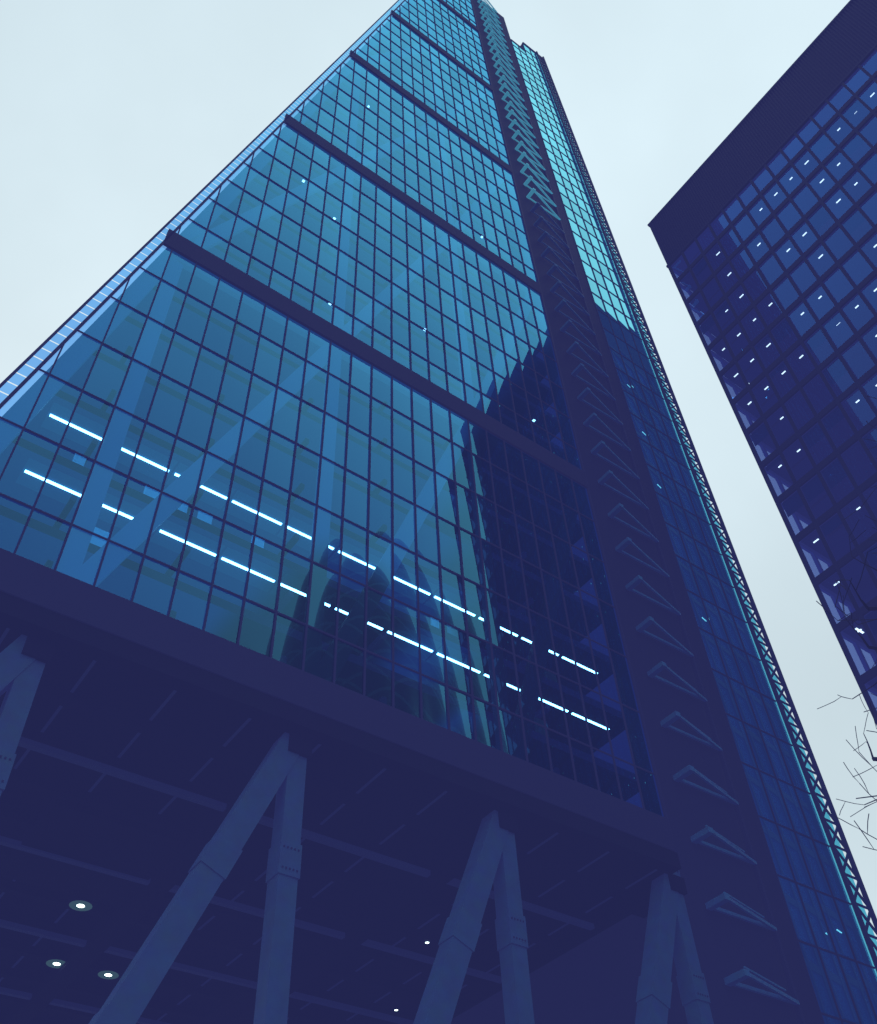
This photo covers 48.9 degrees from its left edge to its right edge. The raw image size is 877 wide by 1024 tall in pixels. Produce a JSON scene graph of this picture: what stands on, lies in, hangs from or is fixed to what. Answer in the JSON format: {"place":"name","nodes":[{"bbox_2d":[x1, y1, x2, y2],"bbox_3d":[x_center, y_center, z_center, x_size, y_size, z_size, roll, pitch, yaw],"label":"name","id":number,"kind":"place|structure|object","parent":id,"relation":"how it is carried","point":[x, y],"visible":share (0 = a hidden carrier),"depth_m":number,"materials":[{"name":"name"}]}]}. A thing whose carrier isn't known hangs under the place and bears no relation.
{"place":"outdoors","nodes":[
{"label":"outdoors","id":0,"kind":"place"},
{"bbox_2d":[0,0,876,936],"label":"sky","id":1,"kind":"structure","parent":0,"point":[115,114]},
{"bbox_3d":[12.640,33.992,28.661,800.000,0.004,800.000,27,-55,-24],"label":"plaza pavement","id":2,"kind":"structure","parent":0,"visible":0},
{"bbox_2d":[0,0,876,1023],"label":"skyscraper","id":3,"kind":"structure","parent":2,"relation":"on","point":[382,638],"depth_m":51.75,"materials":[{"name":"glass"}]},
{"bbox_2d":[648,0,876,725],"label":"building","id":4,"kind":"structure","parent":2,"relation":"on","point":[762,224],"depth_m":95.73,"materials":[{"name":"blue glass"}]},
{"bbox_2d":[816,396,876,849],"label":"bare tree","id":5,"kind":"object","parent":2,"relation":"on","point":[866,643],"visible":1,"depth_m":12.09,"materials":[{"name":"brown plant"}]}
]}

